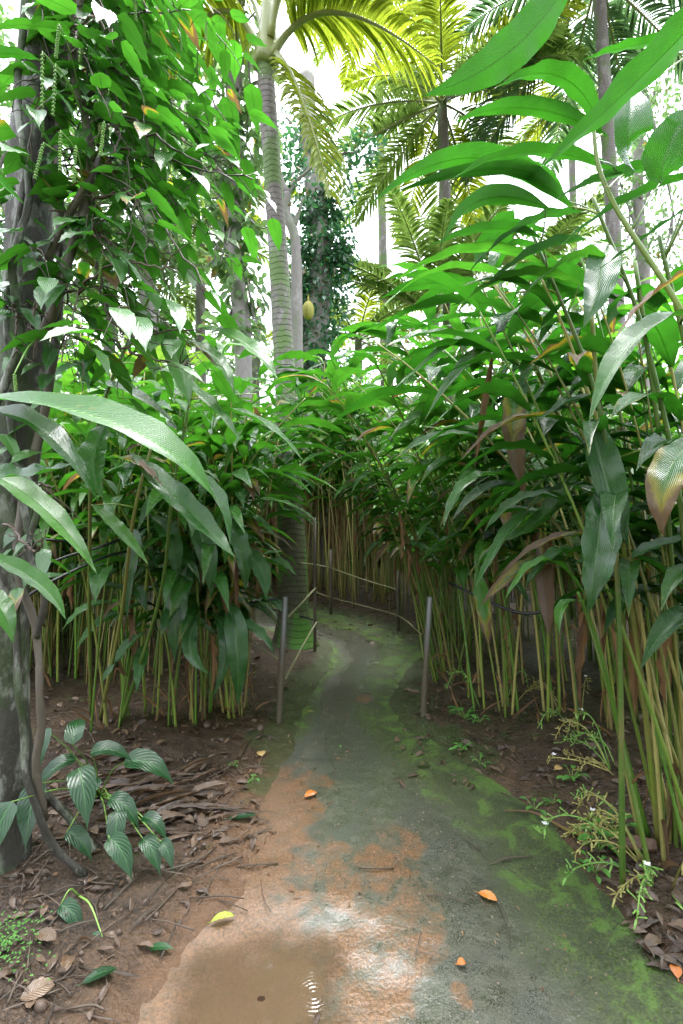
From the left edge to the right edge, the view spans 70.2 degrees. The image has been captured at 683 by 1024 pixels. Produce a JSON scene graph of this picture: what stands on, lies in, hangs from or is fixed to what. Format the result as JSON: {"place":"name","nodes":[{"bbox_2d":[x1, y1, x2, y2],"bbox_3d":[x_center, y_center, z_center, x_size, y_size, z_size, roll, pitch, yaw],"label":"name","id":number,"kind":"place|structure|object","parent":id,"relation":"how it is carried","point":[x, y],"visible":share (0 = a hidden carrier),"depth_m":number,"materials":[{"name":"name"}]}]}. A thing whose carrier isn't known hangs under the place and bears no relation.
{"place":"outdoors","nodes":[
{"label":"outdoors","id":0,"kind":"place"},
{"bbox_2d":[0,566,682,1023],"bbox_3d":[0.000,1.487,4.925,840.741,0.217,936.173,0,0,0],"label":"ground","id":1,"kind":"structure","parent":0,"point":[124,998],"depth_m":2.81,"materials":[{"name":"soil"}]},
{"bbox_2d":[0,0,61,875],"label":"tree","id":2,"kind":"object","parent":1,"relation":"on","point":[14,853],"visible":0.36,"depth_m":1.91,"materials":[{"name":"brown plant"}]},
{"bbox_2d":[0,0,281,876],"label":"pepper vine","id":3,"kind":"object","parent":2,"relation":"attached to","point":[129,59],"visible":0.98,"depth_m":1.84,"materials":[{"name":"green plant"}]},
{"bbox_2d":[13,976,54,1002],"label":"fallen leaf","id":4,"kind":"object","parent":1,"relation":"on","point":[40,986],"visible":1,"depth_m":1.47,"materials":[{"name":"plant"}]},
{"bbox_2d":[31,927,55,940],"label":"fallen leaf","id":5,"kind":"object","parent":1,"relation":"on","point":[47,933],"visible":0.84,"depth_m":1.63,"materials":[{"name":"plant"}]},
{"bbox_2d":[0,3,109,420],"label":"tree","id":6,"kind":"object","parent":1,"relation":"on","point":[8,105],"visible":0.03,"depth_m":8.02,"materials":[{"name":"grey plant"}]},
{"bbox_2d":[33,326,87,544],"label":"cardamom plant","id":7,"kind":"object","parent":1,"relation":"on","point":[57,482],"visible":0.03,"depth_m":3.95,"materials":[{"name":"green plant"}]},
{"bbox_2d":[61,953,75,973],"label":"fallen leaf","id":8,"kind":"object","parent":1,"relation":"on","point":[66,961],"visible":1,"depth_m":1.56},
{"bbox_2d":[57,888,102,936],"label":"seedling","id":9,"kind":"object","parent":1,"relation":"on","point":[70,907],"visible":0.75,"depth_m":1.74,"materials":[{"name":"green plant"}]},
{"bbox_2d":[30,320,132,669],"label":"cardamom plant","id":10,"kind":"object","parent":1,"relation":"on","point":[67,378],"visible":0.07,"depth_m":4.69,"materials":[{"name":"green plant"}]},
{"bbox_2d":[0,719,174,881],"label":"seedling","id":11,"kind":"object","parent":1,"relation":"on","point":[84,783],"visible":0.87,"depth_m":2.02,"materials":[{"name":"green plant"}]},
{"bbox_2d":[75,965,116,986],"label":"fallen leaf","id":12,"kind":"object","parent":1,"relation":"on","point":[98,973],"visible":1,"depth_m":1.54,"materials":[{"name":"plant"}]},
{"bbox_2d":[0,44,216,642],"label":"cardamom plant","id":13,"kind":"object","parent":1,"relation":"on","point":[155,434],"visible":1,"depth_m":1.12,"materials":[{"name":"green plant"}]},
{"bbox_2d":[0,174,226,566],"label":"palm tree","id":14,"kind":"object","parent":1,"relation":"on","point":[186,297],"visible":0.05,"depth_m":12.95,"materials":[{"name":"green plant"}]},
{"bbox_2d":[30,372,207,686],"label":"cardamom plant","id":15,"kind":"object","parent":1,"relation":"on","point":[66,499],"visible":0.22,"depth_m":4.05,"materials":[{"name":"green plant"}]},
{"bbox_2d":[0,5,242,584],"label":"tree","id":16,"kind":"object","parent":1,"relation":"on","point":[169,273],"visible":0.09,"depth_m":9.90,"materials":[{"name":"green plant"}]},
{"bbox_2d":[57,345,207,605],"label":"plant","id":17,"kind":"object","parent":1,"relation":"on","point":[149,374],"visible":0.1,"depth_m":6.87,"materials":[{"name":"green plant"}]},
{"bbox_2d":[32,310,262,683],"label":"cardamom plant","id":18,"kind":"object","parent":1,"relation":"on","point":[53,546],"visible":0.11,"depth_m":4.05,"materials":[{"name":"green plant"}]},
{"bbox_2d":[51,345,243,652],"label":"cardamom plant","id":19,"kind":"object","parent":1,"relation":"on","point":[143,384],"visible":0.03,"depth_m":5.03,"materials":[{"name":"green plant"}]},
{"bbox_2d":[29,351,266,731],"bbox_3d":[-1.321,0.259,3.049,1.457,2.384,1.591,0,0,11],"label":"cardamom plant","id":20,"kind":"object","parent":1,"relation":"on","point":[98,580],"visible":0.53,"depth_m":3.05,"materials":[{"name":"green plant"}]},
{"bbox_2d":[51,418,248,638],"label":"cardamom plant","id":21,"kind":"object","parent":1,"relation":"on","point":[106,592],"depth_m":5.47,"materials":[{"name":"green plant"}]},
{"bbox_2d":[146,942,172,950],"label":"fallen leaf","id":22,"kind":"object","parent":1,"relation":"on","point":[160,945],"visible":1,"depth_m":1.68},
{"bbox_2d":[46,736,277,844],"bbox_3d":[-0.938,1.426,2.512,1.134,0.138,0.965,0,0,-18],"label":"dead leaf pile","id":23,"kind":"object","parent":1,"relation":"on","point":[167,806],"visible":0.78,"depth_m":2.46,"materials":[{"name":"plant"}]},
{"bbox_2d":[100,477,273,713],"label":"cardamom plant","id":24,"kind":"object","parent":1,"relation":"on","point":[233,646],"visible":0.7,"depth_m":3.06,"materials":[{"name":"green plant"}]},
{"bbox_2d":[96,361,289,678],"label":"cardamom plant","id":25,"kind":"object","parent":1,"relation":"on","point":[220,402],"visible":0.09,"depth_m":4.21,"materials":[{"name":"green plant"}]},
{"bbox_2d":[62,280,329,725],"bbox_3d":[-1.086,0.208,2.479,2.106,2.421,0.770,0,0,36],"label":"cardamom plant","id":26,"kind":"object","parent":1,"relation":"on","point":[185,503],"visible":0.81,"depth_m":2.12,"materials":[{"name":"green plant"}]},
{"bbox_2d":[40,339,354,726],"bbox_3d":[-0.814,0.186,3.107,1.688,2.521,1.937,0,0,15],"label":"cardamom plant","id":27,"kind":"object","parent":1,"relation":"on","point":[252,447],"visible":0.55,"depth_m":3.17,"materials":[{"name":"green plant"}]},
{"bbox_2d":[29,546,154,595],"bbox_3d":[-1.367,0.327,2.788,0.065,0.213,0.882,0,0,24],"label":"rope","id":28,"kind":"object","parent":27,"relation":"hanging from","point":[76,569],"visible":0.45,"depth_m":2.62,"materials":[{"name":"fabric"}]},
{"bbox_2d":[50,524,152,564],"bbox_3d":[-1.376,0.194,2.793,0.076,0.268,0.881,0,0,26],"label":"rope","id":29,"kind":"object","parent":27,"relation":"hanging from","point":[93,548],"visible":0.38,"depth_m":2.73,"materials":[{"name":"fabric"}]},
{"bbox_2d":[90,160,306,383],"bbox_3d":[-3.908,-3.943,13.926,6.236,10.886,6.653,0,0,0],"label":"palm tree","id":30,"kind":"object","parent":1,"relation":"on","point":[198,310],"visible":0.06,"depth_m":13.89,"materials":[{"name":"green plant"}]},
{"bbox_2d":[74,376,328,718],"bbox_3d":[-0.881,0.334,3.301,1.515,2.280,1.619,0,0,34],"label":"cardamom plant","id":31,"kind":"object","parent":1,"relation":"on","point":[239,493],"visible":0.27,"depth_m":3.31,"materials":[{"name":"green plant"}]},
{"bbox_2d":[167,295,273,405],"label":"tree","id":32,"kind":"object","parent":1,"relation":"on","point":[256,363],"visible":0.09,"depth_m":17.85,"materials":[{"name":"grey plant"}]},
{"bbox_2d":[56,333,386,665],"bbox_3d":[-0.832,-0.010,4.340,2.167,2.912,3.276,0,0,37],"label":"cardamom plant","id":33,"kind":"object","parent":1,"relation":"on","point":[241,388],"visible":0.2,"depth_m":4.48,"materials":[{"name":"green plant"}]},
{"bbox_2d":[175,395,274,640],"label":"cardamom plant","id":34,"kind":"object","parent":1,"relation":"on","point":[266,556],"visible":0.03,"depth_m":5.39,"materials":[{"name":"green plant"}]},
{"bbox_2d":[174,0,284,599],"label":"tree","id":35,"kind":"object","parent":1,"relation":"on","point":[243,310],"visible":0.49,"depth_m":6.91,"materials":[{"name":"green plant"}]},
{"bbox_2d":[251,406,310,585],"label":"cardamom plant","id":36,"kind":"object","parent":1,"relation":"on","point":[275,510],"visible":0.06,"depth_m":9.34,"materials":[{"name":"green plant"}]},
{"bbox_2d":[276,597,287,723],"bbox_3d":[-0.421,1.088,3.438,0.089,0.974,0.042,0,0,0],"label":"fence post","id":37,"kind":"object","parent":1,"relation":"on","point":[282,660],"visible":0.93,"depth_m":3.42,"materials":[{"name":"metal"}]},
{"bbox_2d":[253,396,346,590],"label":"cardamom plant","id":38,"kind":"object","parent":1,"relation":"on","point":[312,491],"visible":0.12,"depth_m":8.70,"materials":[{"name":"green plant"}]},
{"bbox_2d":[155,0,445,649],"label":"palm tree","id":39,"kind":"object","parent":1,"relation":"on","point":[340,21],"visible":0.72,"depth_m":5.27,"materials":[{"name":"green plant"}]},
{"bbox_2d":[18,657,589,993],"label":"leaf crumbs","id":40,"kind":"object","parent":1,"relation":"on","point":[177,915],"visible":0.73,"depth_m":2.19,"materials":[{"name":"plant"}]},
{"bbox_2d":[259,409,353,588],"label":"cardamom plant","id":41,"kind":"object","parent":1,"relation":"on","point":[325,487],"visible":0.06,"depth_m":8.98,"materials":[{"name":"green plant"}]},
{"bbox_2d":[277,106,336,482],"bbox_3d":[-0.737,-2.926,8.994,1.375,8.854,0.744,0,0,0],"label":"tree","id":42,"kind":"object","parent":1,"relation":"on","point":[291,219],"visible":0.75,"depth_m":8.93,"materials":[{"name":"grey plant"}]},
{"bbox_2d":[313,517,316,651],"bbox_3d":[-0.281,0.801,5.106,0.040,1.488,0.034,0,0,0],"label":"fence post","id":43,"kind":"object","parent":1,"relation":"on","point":[314,596],"visible":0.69,"depth_m":5.09,"materials":[{"name":"metal"}]},
{"bbox_2d":[284,622,316,679],"bbox_3d":[-0.368,1.260,4.529,0.032,0.214,1.175,0,0,9],"label":"rope","id":44,"kind":"object","parent":43,"relation":"attached to","point":[297,655],"visible":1,"depth_m":4.44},
{"bbox_2d":[316,592,421,634],"bbox_3d":[0.224,1.082,5.481,1.018,0.493,3.366,0,0,0],"label":"rope","id":45,"kind":"object","parent":43,"relation":"attached to","point":[419,632],"visible":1,"depth_m":6.42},
{"bbox_2d":[272,355,384,601],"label":"cardamom plant","id":46,"kind":"object","parent":1,"relation":"on","point":[317,504],"visible":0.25,"depth_m":8.21,"materials":[{"name":"green plant"}]},
{"bbox_2d":[272,65,387,581],"bbox_3d":[-0.317,-3.870,9.961,2.557,10.740,1.538,0,0,0],"label":"jackfruit tree","id":47,"kind":"object","parent":1,"relation":"on","point":[322,260],"visible":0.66,"depth_m":9.77,"materials":[{"name":"green plant"}]},
{"bbox_2d":[329,550,331,614],"bbox_3d":[-0.155,1.065,7.101,0.045,1.029,0.044,0,0,0],"label":"fence post","id":48,"kind":"object","parent":1,"relation":"on","point":[330,582],"visible":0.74,"depth_m":7.08,"materials":[{"name":"metal"}]},
{"bbox_2d":[0,673,671,980],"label":"ground cover","id":49,"kind":"object","parent":1,"relation":"on","point":[14,935],"visible":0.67,"depth_m":1.65,"materials":[{"name":"green plant"}]},
{"bbox_2d":[0,612,682,1019],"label":"leaf litter","id":50,"kind":"object","parent":1,"relation":"on","point":[650,942],"visible":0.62,"depth_m":2.15,"materials":[{"name":"plant"}]},
{"bbox_2d":[0,686,682,1023],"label":"twigs","id":51,"kind":"object","parent":1,"relation":"on","point":[202,896],"visible":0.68,"depth_m":1.92,"materials":[{"name":"wood"}]},
{"bbox_2d":[327,471,377,580],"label":"cardamom plant","id":52,"kind":"object","parent":1,"relation":"on","point":[355,505],"visible":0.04,"depth_m":10.30,"materials":[{"name":"green plant"}]},
{"bbox_2d":[265,269,442,382],"bbox_3d":[0.644,-2.857,15.803,6.082,8.714,6.246,0,0,-32],"label":"palm tree","id":53,"kind":"object","parent":1,"relation":"on","point":[386,311],"visible":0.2,"depth_m":15.32,"materials":[{"name":"green plant"}]},
{"bbox_2d":[303,367,404,593],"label":"cardamom plant","id":54,"kind":"object","parent":1,"relation":"on","point":[370,575],"visible":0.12,"depth_m":8.61,"materials":[{"name":"green plant"}]},
{"bbox_2d":[302,381,408,606],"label":"cardamom plant","id":55,"kind":"object","parent":1,"relation":"on","point":[353,541],"visible":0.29,"depth_m":7.68,"materials":[{"name":"green plant"}]},
{"bbox_2d":[29,433,682,667],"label":"undergrowth","id":56,"kind":"object","parent":1,"relation":"on","point":[265,546],"visible":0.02,"depth_m":7.20,"materials":[{"name":"green plant"}]},
{"bbox_2d":[243,334,523,685],"bbox_3d":[0.694,0.005,4.525,3.395,2.965,2.214,0,0,-37],"label":"cardamom plant","id":57,"kind":"object","parent":1,"relation":"on","point":[336,379],"visible":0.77,"depth_m":4.15,"materials":[{"name":"green plant"}]},
{"bbox_2d":[303,0,464,386],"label":"palm tree","id":58,"kind":"object","parent":1,"relation":"on","point":[382,246],"visible":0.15,"depth_m":19.91,"materials":[{"name":"green plant"}]},
{"bbox_2d":[363,413,414,592],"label":"plant","id":59,"kind":"object","parent":1,"relation":"on","point":[391,560],"visible":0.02,"depth_m":8.51,"materials":[{"name":"green plant"}]},
{"bbox_2d":[333,375,450,602],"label":"cardamom plant","id":60,"kind":"object","parent":1,"relation":"on","point":[371,409],"visible":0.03,"depth_m":7.78,"materials":[{"name":"green plant"}]},
{"bbox_2d":[397,571,399,630],"bbox_3d":[0.712,1.151,6.091,0.040,0.824,0.040,0,0,0],"label":"fence post","id":61,"kind":"object","parent":1,"relation":"on","point":[398,599],"visible":0.7,"depth_m":6.08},
{"bbox_2d":[363,420,439,618],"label":"cardamom plant","id":62,"kind":"object","parent":1,"relation":"on","point":[397,556],"visible":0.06,"depth_m":6.78,"materials":[{"name":"green plant"}]},
{"bbox_2d":[335,313,478,406],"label":"tree","id":63,"kind":"object","parent":1,"relation":"on","point":[394,345],"visible":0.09,"depth_m":19.77,"materials":[{"name":"green plant"}]},
{"bbox_2d":[355,424,469,632],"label":"cardamom plant","id":64,"kind":"object","parent":1,"relation":"on","point":[397,548],"visible":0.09,"depth_m":5.94,"materials":[{"name":"green plant"}]},
{"bbox_2d":[363,406,463,612],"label":"cardamom plant","id":65,"kind":"object","parent":1,"relation":"on","point":[384,452],"visible":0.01,"depth_m":7.05,"materials":[{"name":"green plant"}]},
{"bbox_2d":[306,187,538,386],"bbox_3d":[1.907,-2.700,11.847,5.655,8.401,5.672,0,0,0],"label":"palm tree","id":66,"kind":"object","parent":1,"relation":"on","point":[437,225],"visible":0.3,"depth_m":10.68,"materials":[{"name":"green plant"}]},
{"bbox_2d":[420,597,432,716],"bbox_3d":[0.610,1.079,3.498,0.092,0.936,0.040,0,0,0],"label":"fence post","id":67,"kind":"object","parent":1,"relation":"on","point":[426,656],"visible":0.94,"depth_m":3.48,"materials":[{"name":"metal"}]},
{"bbox_2d":[377,413,507,641],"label":"cardamom plant","id":68,"kind":"object","parent":1,"relation":"on","point":[434,575],"visible":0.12,"depth_m":5.64,"materials":[{"name":"green plant"}]},
{"bbox_2d":[317,0,591,418],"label":"palm tree","id":69,"kind":"object","parent":1,"relation":"on","point":[412,109],"visible":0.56,"depth_m":12.99,"materials":[{"name":"green plant"}]},
{"bbox_2d":[391,386,518,658],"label":"cardamom plant","id":70,"kind":"object","parent":1,"relation":"on","point":[450,587],"visible":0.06,"depth_m":4.92,"materials":[{"name":"green plant"}]},
{"bbox_2d":[447,706,476,718],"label":"weed","id":71,"kind":"object","parent":1,"relation":"on","point":[467,714],"visible":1,"depth_m":3.42,"materials":[{"name":"green plant"}]},
{"bbox_2d":[326,270,640,718],"bbox_3d":[0.825,0.013,3.253,1.943,2.908,1.635,0,0,45],"label":"cardamom plant","id":72,"kind":"object","parent":1,"relation":"on","point":[410,402],"visible":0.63,"depth_m":3.48,"materials":[{"name":"green plant"}]},
{"bbox_2d":[303,218,682,870],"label":"cardamom plant","id":73,"kind":"object","parent":1,"relation":"on","point":[664,339],"visible":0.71,"depth_m":2.06,"materials":[{"name":"green plant"}]},
{"bbox_2d":[433,364,567,638],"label":"cardamom plant","id":74,"kind":"object","parent":1,"relation":"on","point":[520,547],"depth_m":5.44,"materials":[{"name":"green plant"}]},
{"bbox_2d":[349,210,680,737],"bbox_3d":[1.374,-0.170,2.908,2.510,3.207,1.776,0,0,44],"label":"cardamom plant","id":75,"kind":"object","parent":1,"relation":"on","point":[496,460],"visible":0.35,"depth_m":3.27,"materials":[{"name":"green plant"}]},
{"bbox_2d":[361,262,682,684],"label":"cardamom plant","id":76,"kind":"object","parent":1,"relation":"on","point":[411,319],"visible":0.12,"depth_m":4.00,"materials":[{"name":"green plant"}]},
{"bbox_2d":[371,141,682,894],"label":"cardamom plant","id":77,"kind":"object","parent":1,"relation":"on","point":[604,267],"visible":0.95,"depth_m":1.64,"materials":[{"name":"green plant"}]},
{"bbox_2d":[425,190,632,374],"bbox_3d":[5.781,-3.492,15.185,5.550,9.984,5.876,0,0,-41],"label":"palm tree","id":78,"kind":"object","parent":1,"relation":"on","point":[567,224],"visible":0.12,"depth_m":13.52,"materials":[{"name":"green plant"}]},
{"bbox_2d":[519,796,550,815],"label":"weed","id":79,"kind":"object","parent":1,"relation":"on","point":[543,812],"visible":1,"depth_m":2.44,"materials":[{"name":"green plant"}]},
{"bbox_2d":[470,221,607,373],"bbox_3d":[7.485,-4.527,17.912,6.101,12.054,3.381,0,0,0],"label":"tree","id":80,"kind":"object","parent":1,"relation":"on","point":[578,309],"visible":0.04,"depth_m":17.69,"materials":[{"name":"green plant"}]},
{"bbox_2d":[396,260,682,848],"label":"cardamom plant","id":81,"kind":"object","parent":1,"relation":"on","point":[664,481],"visible":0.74,"depth_m":2.03,"materials":[{"name":"green plant"}]},
{"bbox_2d":[424,0,682,319],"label":"cardamom plant","id":82,"kind":"object","parent":1,"relation":"on","point":[518,41],"visible":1,"depth_m":1.25,"materials":[{"name":"plant"}]},
{"bbox_2d":[495,16,629,312],"bbox_3d":[10.593,-9.359,21.913,5.946,21.722,6.599,0,0,-25],"label":"palm tree","id":83,"kind":"object","parent":1,"relation":"on","point":[534,129],"visible":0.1,"depth_m":23.02,"materials":[{"name":"green plant"}]},
{"bbox_2d":[529,459,600,619],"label":"cardamom plant","id":84,"kind":"object","parent":1,"relation":"on","point":[570,603],"visible":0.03,"depth_m":6.43,"materials":[{"name":"green plant"}]},
{"bbox_2d":[451,0,682,419],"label":"palm tree","id":85,"kind":"object","parent":1,"relation":"on","point":[600,32],"visible":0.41,"depth_m":11.88,"materials":[{"name":"green plant"}]},
{"bbox_2d":[556,765,589,780],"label":"weed","id":86,"kind":"object","parent":1,"relation":"on","point":[572,777],"visible":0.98,"depth_m":2.65,"materials":[{"name":"green plant"}]},
{"bbox_2d":[508,377,645,668],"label":"cardamom plant","id":87,"kind":"object","parent":1,"relation":"on","point":[589,641],"visible":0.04,"depth_m":4.58,"materials":[{"name":"green plant"}]},
{"bbox_2d":[546,708,615,775],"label":"flowering weed","id":88,"kind":"object","parent":1,"relation":"on","point":[599,764],"visible":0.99,"depth_m":2.80,"materials":[{"name":"green leaf"},{"name":"green stem"},{"name":"white petal"}]},
{"bbox_2d":[481,304,682,707],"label":"cardamom plant","id":89,"kind":"object","parent":1,"relation":"on","point":[611,427],"visible":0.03,"depth_m":3.68,"materials":[{"name":"green plant"}]},
{"bbox_2d":[490,309,682,692],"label":"cardamom plant","id":90,"kind":"object","parent":1,"relation":"on","point":[542,371],"visible":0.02,"depth_m":3.86,"materials":[{"name":"green plant"}]},
{"bbox_2d":[577,825,618,853],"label":"weed","id":91,"kind":"object","parent":1,"relation":"on","point":[583,836],"visible":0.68,"depth_m":2.11,"materials":[{"name":"green plant"}]},
{"bbox_2d":[577,850,618,883],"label":"weed","id":92,"kind":"object","parent":1,"relation":"on","point":[605,871],"visible":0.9,"depth_m":2.00,"materials":[{"name":"green plant"}]},
{"bbox_2d":[533,784,682,929],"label":"flowering weed","id":93,"kind":"object","parent":1,"relation":"on","point":[639,854],"visible":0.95,"depth_m":2.03,"materials":[{"name":"green leaf"},{"name":"green stem"},{"name":"white petal"}]},
{"bbox_2d":[586,810,637,835],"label":"weed","id":94,"kind":"object","parent":1,"relation":"on","point":[627,816],"visible":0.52,"depth_m":2.24,"materials":[{"name":"green plant"}]},
{"bbox_2d":[574,53,682,425],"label":"tree","id":95,"kind":"object","parent":1,"relation":"on","point":[637,206],"visible":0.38,"depth_m":15.88,"materials":[{"name":"green plant"}]},
{"bbox_2d":[605,835,657,851],"bbox_3d":[1.262,1.448,2.121,0.204,0.064,0.069,0,0,5],"label":"log","id":96,"kind":"object","parent":1,"relation":"on","point":[651,844],"visible":0.41,"depth_m":2.10,"materials":[{"name":"brown wood"}]},
{"bbox_2d":[597,273,682,540],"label":"cardamom plant","id":97,"kind":"object","parent":1,"relation":"on","point":[628,307],"visible":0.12,"depth_m":2.59,"materials":[{"name":"green plant"}]},
{"bbox_2d":[0,0,682,435],"label":"sky","id":98,"kind":"structure","parent":0,"point":[326,82],"materials":[{"name":"white"}]},
{"bbox_2d":[65,587,682,1023],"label":"path","id":99,"kind":"structure","parent":0,"point":[371,967],"depth_m":1.91,"materials":[{"name":"concrete"}]},
{"bbox_2d":[206,911,233,923],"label":"fallen leaf","id":100,"kind":"object","parent":99,"relation":"on","point":[223,914],"visible":1,"depth_m":1.80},
{"bbox_2d":[176,937,335,1023],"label":"puddle","id":101,"kind":"object","parent":99,"relation":"on","point":[288,983],"visible":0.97,"depth_m":1.54,"materials":[{"name":"liquid"}]},
{"bbox_2d":[263,675,658,1022],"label":"grit","id":102,"kind":"object","parent":99,"relation":"on","point":[440,868],"visible":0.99,"depth_m":2.05,"materials":[{"name":"gravel"}]},
{"bbox_2d":[474,890,496,900],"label":"fallen leaf","id":103,"kind":"object","parent":99,"relation":"on","point":[488,894],"visible":1,"depth_m":1.88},
{"bbox_2d":[292,644,682,1023],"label":"moss","id":104,"kind":"object","parent":99,"relation":"on","point":[497,833],"visible":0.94,"depth_m":2.22,"materials":[{"name":"plant"}]},
{"bbox_2d":[504,809,593,836],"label":"dry stalk","id":105,"kind":"object","parent":99,"relation":"on","point":[567,829],"visible":0.67,"depth_m":2.28,"materials":[{"name":"brown plant"}]},
{"bbox_2d":[669,964,681,981],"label":"fallen leaf","id":106,"kind":"object","parent":99,"relation":"on","point":[676,970],"visible":1,"depth_m":1.57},
{"bbox_2d":[449,581,682,614],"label":"rope","id":107,"kind":"object","parent":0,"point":[509,609],"visible":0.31,"depth_m":3.25,"materials":[{"name":"fabric"}]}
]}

